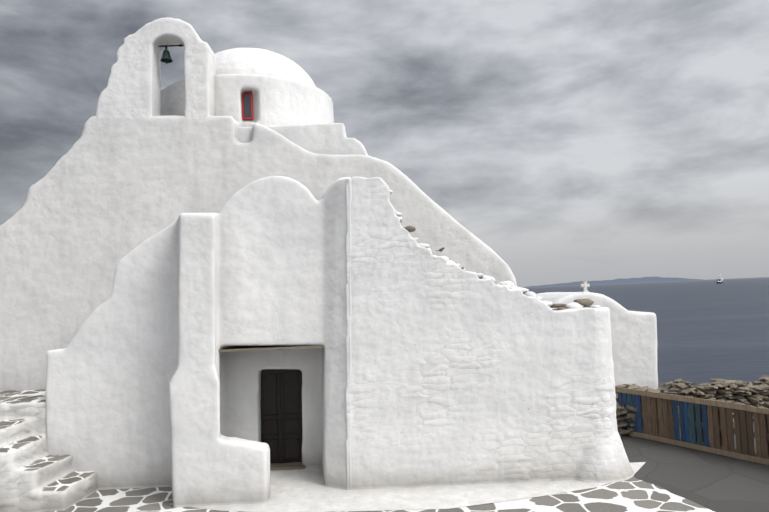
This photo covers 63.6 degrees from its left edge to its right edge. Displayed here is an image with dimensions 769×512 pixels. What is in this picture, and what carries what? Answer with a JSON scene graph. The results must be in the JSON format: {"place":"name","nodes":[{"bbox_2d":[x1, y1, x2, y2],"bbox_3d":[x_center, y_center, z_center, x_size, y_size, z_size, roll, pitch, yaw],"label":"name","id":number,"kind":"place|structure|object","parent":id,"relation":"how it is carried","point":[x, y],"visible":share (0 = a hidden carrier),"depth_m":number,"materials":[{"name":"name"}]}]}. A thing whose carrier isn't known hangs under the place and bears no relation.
{"place":"outdoors","nodes":[
{"label":"outdoors","id":0,"kind":"place"},
{"bbox_2d":[0,0,768,286],"label":"sky","id":1,"kind":"structure","parent":0,"point":[577,140],"materials":[{"name":"grey"}]},
{"bbox_2d":[48,381,768,511],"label":"paved ground","id":2,"kind":"structure","parent":0,"point":[666,477],"depth_m":10.54,"materials":[{"name":"grey stone"}]},
{"bbox_2d":[0,389,97,511],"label":"terrace steps","id":3,"kind":"structure","parent":2,"relation":"on","point":[35,476],"depth_m":11.09,"materials":[{"name":"white paint"}]},
{"bbox_2d":[46,176,351,506],"bbox_3d":[-3.497,1.920,12.277,6.034,7.045,3.200,-2,-3,-1],"label":"church porch","id":4,"kind":"object","parent":2,"relation":"on","point":[149,384],"visible":0.75,"depth_m":11.63,"materials":[{"name":"white paint"}]},
{"bbox_2d":[219,345,324,469],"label":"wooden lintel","id":5,"kind":"structure","parent":4,"relation":"attached to","point":[286,466],"depth_m":11.80,"materials":[{"name":"wood"}]},
{"bbox_2d":[0,115,516,391],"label":"church","id":6,"kind":"structure","parent":2,"relation":"on","point":[104,197],"depth_m":13.86,"materials":[{"name":"white paint"}]},
{"bbox_2d":[96,17,215,119],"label":"bell gable","id":7,"kind":"structure","parent":6,"relation":"attached to","point":[132,90],"depth_m":14.04,"materials":[{"name":"white paint"}]},
{"bbox_2d":[158,44,183,48],"bbox_3d":[-5.020,-4.847,14.384,0.735,0.097,0.056,-2,-3,-1],"label":"bell bar","id":8,"kind":"object","parent":7,"relation":"attached to","point":[180,45],"visible":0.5,"depth_m":14.37,"materials":[{"name":"black metal"}]},
{"bbox_2d":[160,49,172,63],"bbox_3d":[-5.048,-4.635,14.371,0.280,0.385,0.280,-2,-3,-1],"label":"bell","id":9,"kind":"object","parent":8,"relation":"hanging from","point":[166,58],"visible":1,"depth_m":14.32,"materials":[{"name":"green metal"}]},
{"bbox_2d":[160,48,367,154],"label":"church dome","id":10,"kind":"structure","parent":6,"relation":"on","point":[292,102],"depth_m":14.79,"materials":[{"name":"white paint"}]},
{"bbox_2d":[242,92,252,119],"bbox_3d":[-3.257,-3.567,14.752,0.250,0.660,0.060,-2,-3,-1],"label":"window frame","id":11,"kind":"object","parent":10,"relation":"attached to","point":[251,118],"visible":0.83,"depth_m":14.72,"materials":[{"name":"red wood"}]},
{"bbox_2d":[243,94,250,117],"bbox_3d":[-3.257,-3.567,14.764,0.180,0.590,0.015,-2,-3,-1],"label":"window pane","id":12,"kind":"object","parent":11,"relation":"in","point":[247,105],"visible":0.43,"depth_m":14.76,"materials":[{"name":"black glass"}]},
{"bbox_2d":[261,369,301,463],"bbox_3d":[-2.175,3.317,12.935,0.973,2.066,0.080,-2,-3,-1],"label":"door","id":13,"kind":"structure","parent":6,"relation":"attached to","point":[281,413],"depth_m":12.92,"materials":[{"name":"brown wood"}]},
{"bbox_2d":[170,462,645,511],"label":"whitewash apron","id":14,"kind":"object","parent":2,"relation":"on","point":[306,489],"visible":0.54,"depth_m":10.64,"materials":[{"name":"white paint"}]},
{"bbox_2d":[345,177,633,489],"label":"side wall","id":15,"kind":"structure","parent":2,"relation":"on","point":[459,376],"depth_m":11.21,"materials":[{"name":"white paint"}]},
{"bbox_2d":[390,190,600,309],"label":"wall coping stones","id":16,"kind":"object","parent":15,"relation":"attached to","point":[527,292],"depth_m":11.56,"materials":[{"name":"white stone"}]},
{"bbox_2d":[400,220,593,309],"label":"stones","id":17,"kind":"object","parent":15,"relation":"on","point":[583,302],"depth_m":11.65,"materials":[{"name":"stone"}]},
{"bbox_2d":[536,292,657,388],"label":"chapel","id":18,"kind":"structure","parent":2,"relation":"on","point":[634,343],"depth_m":16.85,"materials":[{"name":"white paint"}]},
{"bbox_2d":[581,282,589,291],"bbox_3d":[5.522,0.877,17.070,0.225,0.344,0.120,-2,-3,-1],"label":"cross","id":19,"kind":"object","parent":18,"relation":"on","point":[584,285],"visible":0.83,"depth_m":17.04,"materials":[{"name":"paint"}]},
{"bbox_2d":[615,387,768,464],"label":"fence rails","id":20,"kind":"object","parent":2,"relation":"on","point":[750,408],"visible":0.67,"depth_m":12.62,"materials":[{"name":"wood"}]},
{"bbox_2d":[617,392,709,446],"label":"blue fence boards","id":21,"kind":"object","parent":20,"relation":"attached to","point":[684,416],"visible":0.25,"depth_m":13.06,"materials":[{"name":"blue wood"}]},
{"bbox_2d":[622,393,768,458],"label":"wooden fence boards","id":22,"kind":"object","parent":20,"relation":"attached to","point":[659,421],"visible":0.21,"depth_m":12.23,"materials":[{"name":"brown wood"}]},
{"bbox_2d":[521,277,768,385],"bbox_3d":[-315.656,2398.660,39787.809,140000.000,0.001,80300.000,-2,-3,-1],"label":"sea","id":23,"kind":"structure","parent":0,"point":[707,330],"depth_m":180.40,"materials":[{"name":"blue liquid"}]},
{"bbox_2d":[522,277,702,287],"bbox_3d":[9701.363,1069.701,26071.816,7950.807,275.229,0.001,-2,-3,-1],"label":"distant islands","id":24,"kind":"object","parent":23,"relation":"on","point":[640,280],"visible":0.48,"depth_m":26076.78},
{"bbox_2d":[615,376,768,437],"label":"stone wall","id":25,"kind":"structure","parent":0,"point":[723,387],"depth_m":15.06,"materials":[{"name":"grey stone"}]}
]}

